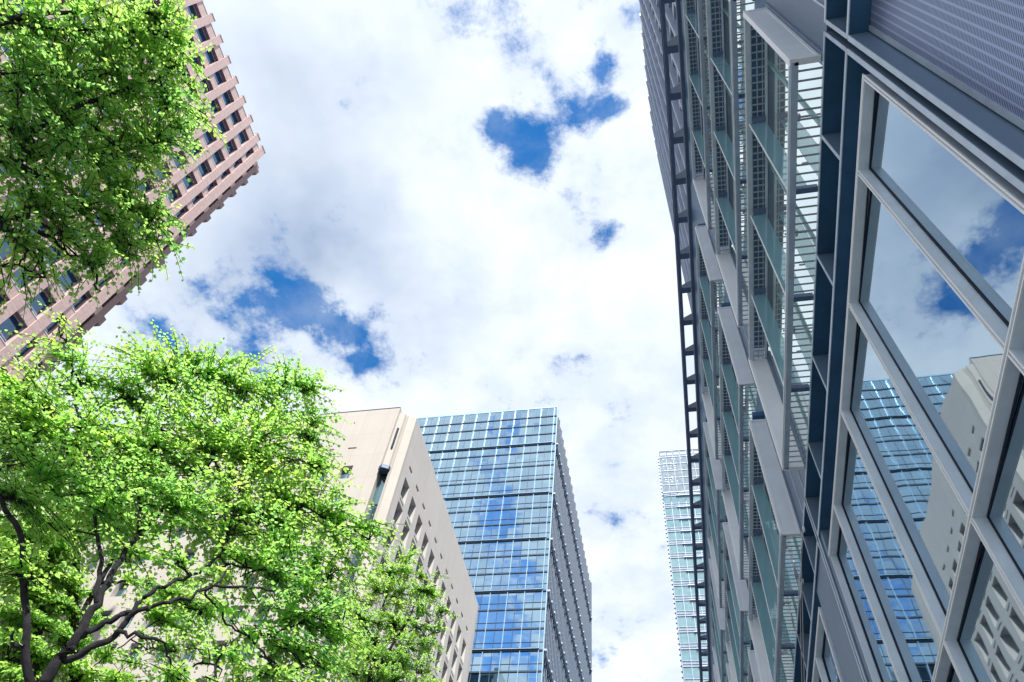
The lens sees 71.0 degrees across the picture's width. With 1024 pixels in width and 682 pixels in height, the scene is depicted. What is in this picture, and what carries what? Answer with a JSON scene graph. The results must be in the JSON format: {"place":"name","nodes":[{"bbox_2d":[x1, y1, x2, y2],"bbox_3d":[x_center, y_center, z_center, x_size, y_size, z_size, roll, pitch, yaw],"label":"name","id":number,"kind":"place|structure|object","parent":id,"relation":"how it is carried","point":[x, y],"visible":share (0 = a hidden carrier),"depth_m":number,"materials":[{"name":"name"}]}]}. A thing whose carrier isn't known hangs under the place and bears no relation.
{"place":"outdoors","nodes":[
{"label":"outdoors","id":0,"kind":"place"},
{"bbox_2d":[0,0,229,325],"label":"street tree","id":1,"kind":"object","parent":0,"point":[155,35],"visible":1,"depth_m":7.02,"materials":[{"name":"green plant"}]},
{"bbox_2d":[0,473,237,681],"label":"street tree","id":2,"kind":"object","parent":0,"point":[45,603],"visible":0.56,"depth_m":9.91,"materials":[{"name":"green plant"}]},
{"bbox_2d":[0,0,265,401],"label":"tiled building","id":3,"kind":"structure","parent":0,"point":[220,175],"depth_m":90.66,"materials":[{"name":"pink tile"}]},
{"bbox_2d":[0,288,9,303],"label":"window","id":4,"kind":"structure","parent":3,"relation":"in","point":[7,298],"depth_m":65.47,"materials":[{"name":"blue glass"}]},
{"bbox_2d":[0,236,19,260],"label":"window","id":5,"kind":"structure","parent":3,"relation":"in","point":[2,255],"depth_m":66.39,"materials":[{"name":"blue glass"}]},
{"bbox_2d":[0,37,21,59],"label":"window","id":6,"kind":"structure","parent":3,"relation":"in","point":[3,49],"depth_m":68.75,"materials":[{"name":"blue glass"}]},
{"bbox_2d":[0,311,26,344],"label":"window","id":7,"kind":"structure","parent":3,"relation":"in","point":[11,324],"depth_m":66.20,"materials":[{"name":"blue glass"}]},
{"bbox_2d":[11,261,37,291],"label":"window","id":8,"kind":"structure","parent":3,"relation":"in","point":[16,272],"depth_m":67.69,"materials":[{"name":"blue glass"}]},
{"bbox_2d":[12,0,38,13],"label":"window","id":9,"kind":"structure","parent":3,"relation":"in","point":[18,5],"depth_m":70.89,"materials":[{"name":"blue glass"}]},
{"bbox_2d":[13,338,38,362],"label":"window","id":10,"kind":"structure","parent":3,"relation":"in","point":[24,349],"depth_m":67.38,"materials":[{"name":"blue glass"}]},
{"bbox_2d":[23,217,48,234],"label":"window","id":11,"kind":"structure","parent":3,"relation":"in","point":[40,227],"depth_m":70.76,"materials":[{"name":"blue glass"}]},
{"bbox_2d":[27,287,56,318],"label":"window","id":12,"kind":"structure","parent":3,"relation":"in","point":[42,298],"depth_m":69.80,"materials":[{"name":"blue glass"}]},
{"bbox_2d":[44,240,66,269],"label":"window","id":13,"kind":"structure","parent":3,"relation":"in","point":[53,250],"depth_m":71.94,"materials":[{"name":"blue glass"}]},
{"bbox_2d":[44,313,66,336],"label":"window","id":14,"kind":"structure","parent":3,"relation":"in","point":[53,324],"depth_m":70.83,"materials":[{"name":"blue glass"}]},
{"bbox_2d":[58,268,82,294],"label":"window","id":15,"kind":"structure","parent":3,"relation":"in","point":[70,278],"depth_m":73.47,"materials":[{"name":"blue glass"}]},
{"bbox_2d":[66,157,85,175],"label":"window","id":16,"kind":"structure","parent":3,"relation":"in","point":[79,157],"depth_m":75.93,"materials":[{"name":"blue glass"}]},
{"bbox_2d":[71,291,91,312],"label":"window","id":17,"kind":"structure","parent":3,"relation":"in","point":[83,297],"depth_m":74.82,"materials":[{"name":"blue glass"}]},
{"bbox_2d":[95,205,111,230],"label":"window","id":18,"kind":"structure","parent":3,"relation":"in","point":[98,221],"depth_m":78.55,"materials":[{"name":"blue glass"}]},
{"bbox_2d":[97,270,114,286],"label":"window","id":19,"kind":"structure","parent":3,"relation":"in","point":[101,281],"depth_m":78.47,"materials":[{"name":"blue glass"}]},
{"bbox_2d":[132,219,141,231],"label":"window","id":20,"kind":"structure","parent":3,"relation":"in","point":[138,222],"depth_m":84.76,"materials":[{"name":"blue glass"}]},
{"bbox_2d":[138,178,153,192],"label":"window","id":21,"kind":"structure","parent":3,"relation":"in","point":[147,187],"depth_m":86.86,"materials":[{"name":"blue glass"}]},
{"bbox_2d":[149,0,160,7],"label":"window","id":22,"kind":"structure","parent":3,"relation":"in","point":[158,2],"depth_m":92.15,"materials":[{"name":"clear glass"}]},
{"bbox_2d":[154,162,171,182],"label":"window","id":23,"kind":"structure","parent":3,"relation":"in","point":[160,176],"depth_m":90.08,"materials":[{"name":"blue glass"}]},
{"bbox_2d":[166,184,181,204],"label":"window","id":24,"kind":"structure","parent":3,"relation":"in","point":[175,196],"depth_m":91.93,"materials":[{"name":"blue glass"}]},
{"bbox_2d":[172,151,187,170],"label":"window","id":25,"kind":"structure","parent":3,"relation":"in","point":[176,163],"depth_m":93.62,"materials":[{"name":"blue glass"}]},
{"bbox_2d":[175,205,188,217],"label":"window","id":26,"kind":"structure","parent":3,"relation":"in","point":[181,211],"depth_m":93.26,"materials":[{"name":"blue glass"}]},
{"bbox_2d":[176,64,189,77],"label":"window","id":27,"kind":"structure","parent":3,"relation":"in","point":[188,73],"depth_m":96.81,"materials":[{"name":"blue glass"}]},
{"bbox_2d":[181,171,196,191],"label":"window","id":28,"kind":"structure","parent":3,"relation":"in","point":[187,184],"depth_m":95.34,"materials":[{"name":"blue glass"}]},
{"bbox_2d":[186,3,200,18],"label":"window","id":29,"kind":"structure","parent":3,"relation":"in","point":[190,9],"depth_m":100.47,"materials":[{"name":"blue glass"}]},
{"bbox_2d":[190,138,201,156],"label":"window","id":30,"kind":"structure","parent":3,"relation":"in","point":[197,151],"depth_m":97.59,"materials":[{"name":"blue glass"}]},
{"bbox_2d":[191,192,203,205],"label":"window","id":31,"kind":"structure","parent":3,"relation":"in","point":[197,197],"depth_m":96.85,"materials":[{"name":"blue glass"}]},
{"bbox_2d":[193,56,204,73],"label":"window","id":32,"kind":"structure","parent":3,"relation":"in","point":[199,58],"depth_m":100.15,"materials":[{"name":"blue glass"}]},
{"bbox_2d":[195,26,209,42],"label":"window","id":33,"kind":"structure","parent":3,"relation":"in","point":[200,34],"depth_m":102.05,"materials":[{"name":"blue glass"}]},
{"bbox_2d":[197,107,208,123],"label":"window","id":34,"kind":"structure","parent":3,"relation":"in","point":[203,107],"depth_m":99.90,"materials":[{"name":"blue glass"}]},
{"bbox_2d":[197,159,211,179],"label":"window","id":35,"kind":"structure","parent":3,"relation":"in","point":[202,169],"depth_m":99.13,"materials":[{"name":"blue glass"}]},
{"bbox_2d":[200,77,213,92],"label":"window","id":36,"kind":"structure","parent":3,"relation":"in","point":[204,81],"depth_m":101.80,"materials":[{"name":"blue glass"}]},
{"bbox_2d":[203,129,216,146],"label":"window","id":37,"kind":"structure","parent":3,"relation":"in","point":[207,137],"depth_m":101.09,"materials":[{"name":"blue glass"}]},
{"bbox_2d":[204,48,218,65],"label":"window","id":38,"kind":"structure","parent":3,"relation":"in","point":[210,59],"depth_m":103.71,"materials":[{"name":"blue glass"}]},
{"bbox_2d":[206,179,217,192],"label":"window","id":39,"kind":"structure","parent":3,"relation":"in","point":[211,185],"depth_m":100.63,"materials":[{"name":"blue glass"}]},
{"bbox_2d":[209,98,221,115],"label":"window","id":40,"kind":"structure","parent":3,"relation":"in","point":[212,104],"depth_m":103.30,"materials":[{"name":"blue glass"}]},
{"bbox_2d":[211,148,224,167],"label":"window","id":41,"kind":"structure","parent":3,"relation":"in","point":[216,158],"depth_m":102.75,"materials":[{"name":"blue glass"}]},
{"bbox_2d":[213,69,225,85],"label":"window","id":42,"kind":"structure","parent":3,"relation":"in","point":[217,77],"depth_m":105.29,"materials":[{"name":"blue glass"}]},
{"bbox_2d":[216,118,229,133],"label":"window","id":43,"kind":"structure","parent":3,"relation":"in","point":[220,126],"depth_m":104.85,"materials":[{"name":"blue glass"}]},
{"bbox_2d":[220,168,229,179],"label":"window","id":44,"kind":"structure","parent":3,"relation":"in","point":[224,173],"depth_m":104.21,"materials":[{"name":"blue glass"}]},
{"bbox_2d":[221,89,233,105],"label":"window","id":45,"kind":"structure","parent":3,"relation":"in","point":[225,97],"depth_m":106.89,"materials":[{"name":"blue glass"}]},
{"bbox_2d":[226,138,237,156],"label":"window","id":46,"kind":"structure","parent":3,"relation":"in","point":[229,150],"depth_m":106.50,"materials":[{"name":"blue glass"}]},
{"bbox_2d":[229,109,241,126],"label":"window","id":47,"kind":"structure","parent":3,"relation":"in","point":[232,116],"depth_m":108.50,"materials":[{"name":"blue glass"}]},
{"bbox_2d":[232,157,242,169],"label":"window","id":48,"kind":"structure","parent":3,"relation":"in","point":[240,160],"depth_m":108.00,"materials":[{"name":"blue glass"}]},
{"bbox_2d":[237,129,248,146],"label":"window","id":49,"kind":"structure","parent":3,"relation":"in","point":[240,136],"depth_m":110.10,"materials":[{"name":"blue glass"}]},
{"bbox_2d":[245,148,253,158],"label":"window","id":50,"kind":"structure","parent":3,"relation":"in","point":[247,153],"depth_m":111.56,"materials":[{"name":"blue glass"}]},
{"bbox_2d":[0,301,406,681],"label":"street tree","id":51,"kind":"object","parent":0,"point":[28,424],"visible":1,"depth_m":7.47,"materials":[{"name":"green plant"}]},
{"bbox_2d":[0,407,478,681],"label":"precast building","id":52,"kind":"structure","parent":0,"point":[384,453],"depth_m":108.52,"materials":[{"name":"beige concrete"}]},
{"bbox_2d":[89,557,99,568],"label":"window","id":53,"kind":"structure","parent":52,"relation":"in","point":[91,566],"depth_m":102.46,"materials":[{"name":"grey glass"}]},
{"bbox_2d":[115,583,127,596],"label":"window","id":54,"kind":"structure","parent":52,"relation":"in","point":[121,591],"depth_m":97.20,"materials":[{"name":"teal glass"}]},
{"bbox_2d":[126,647,142,662],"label":"window","id":55,"kind":"structure","parent":52,"relation":"in","point":[137,648],"depth_m":88.34,"materials":[{"name":"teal glass"}]},
{"bbox_2d":[153,648,164,662],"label":"window","id":56,"kind":"structure","parent":52,"relation":"in","point":[159,655],"depth_m":87.00,"materials":[{"name":"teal glass"}]},
{"bbox_2d":[176,527,187,537],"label":"window","id":57,"kind":"structure","parent":52,"relation":"in","point":[187,527],"depth_m":104.62,"materials":[{"name":"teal glass"}]},
{"bbox_2d":[183,645,195,661],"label":"window","id":58,"kind":"structure","parent":52,"relation":"in","point":[186,656],"depth_m":86.41,"materials":[{"name":"teal glass"}]},
{"bbox_2d":[186,552,195,559],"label":"window","id":59,"kind":"structure","parent":52,"relation":"in","point":[190,554],"depth_m":100.34,"materials":[{"name":"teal glass"}]},
{"bbox_2d":[192,580,202,592],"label":"window","id":60,"kind":"structure","parent":52,"relation":"in","point":[194,587],"depth_m":95.33,"materials":[{"name":"teal glass"}]},
{"bbox_2d":[210,644,226,660],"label":"window","id":61,"kind":"structure","parent":52,"relation":"in","point":[221,645],"depth_m":86.52,"materials":[{"name":"teal glass"}]},
{"bbox_2d":[228,609,242,624],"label":"window","id":62,"kind":"structure","parent":52,"relation":"in","point":[240,611],"depth_m":89.90,"materials":[{"name":"teal glass"}]},
{"bbox_2d":[241,643,253,659],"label":"window","id":63,"kind":"structure","parent":52,"relation":"in","point":[251,647],"depth_m":85.26,"materials":[{"name":"teal glass"}]},
{"bbox_2d":[243,578,256,590],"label":"window","id":64,"kind":"structure","parent":52,"relation":"in","point":[252,580],"depth_m":94.31,"materials":[{"name":"teal glass"}]},
{"bbox_2d":[255,609,269,623],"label":"window","id":65,"kind":"structure","parent":52,"relation":"in","point":[260,609],"depth_m":89.29,"materials":[{"name":"teal glass"}]},
{"bbox_2d":[340,469,351,478],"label":"window","id":66,"kind":"structure","parent":52,"relation":"in","point":[344,474],"depth_m":108.58,"materials":[{"name":"teal glass"}]},
{"bbox_2d":[312,476,386,681],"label":"strip window","id":67,"kind":"structure","parent":52,"relation":"in","point":[382,479],"depth_m":101.08,"materials":[{"name":"teal glass"}]},
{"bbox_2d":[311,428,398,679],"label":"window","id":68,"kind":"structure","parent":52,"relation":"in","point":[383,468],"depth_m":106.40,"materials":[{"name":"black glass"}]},
{"bbox_2d":[0,0,697,681],"label":"sky","id":69,"kind":"structure","parent":0,"point":[451,207],"materials":[{"name":"white"}]},
{"bbox_2d":[323,543,460,681],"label":"street tree","id":70,"kind":"object","parent":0,"point":[428,591],"visible":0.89,"depth_m":12.80,"materials":[{"name":"green plant"}]},
{"bbox_2d":[417,406,591,681],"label":"glass tower","id":71,"kind":"structure","parent":0,"point":[504,482],"depth_m":179.50,"materials":[{"name":"glass"}]},
{"bbox_3d":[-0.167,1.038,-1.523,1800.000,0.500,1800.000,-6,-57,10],"label":"ground","id":72,"kind":"structure","parent":0,"visible":0},
{"bbox_2d":[638,0,691,312],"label":"office tower","id":73,"kind":"structure","parent":72,"relation":"on","point":[649,14],"depth_m":65.15,"materials":[{"name":"metal"}]},
{"bbox_2d":[658,448,708,681],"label":"glass tower","id":74,"kind":"structure","parent":72,"relation":"on","point":[673,472],"depth_m":266.37,"materials":[{"name":"blue glass"}]},
{"bbox_2d":[659,0,1023,681],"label":"office building","id":75,"kind":"structure","parent":72,"relation":"on","point":[851,175],"depth_m":10.38,"materials":[{"name":"grey metal"}]},
{"bbox_2d":[812,607,843,681],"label":"window frame","id":76,"kind":"structure","parent":75,"relation":"in","point":[826,668],"depth_m":14.82,"materials":[{"name":"metal"}]},
{"bbox_2d":[828,74,1023,681],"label":"window frame","id":77,"kind":"structure","parent":75,"relation":"in","point":[926,547],"depth_m":7.88,"materials":[{"name":"metal"}]}
]}

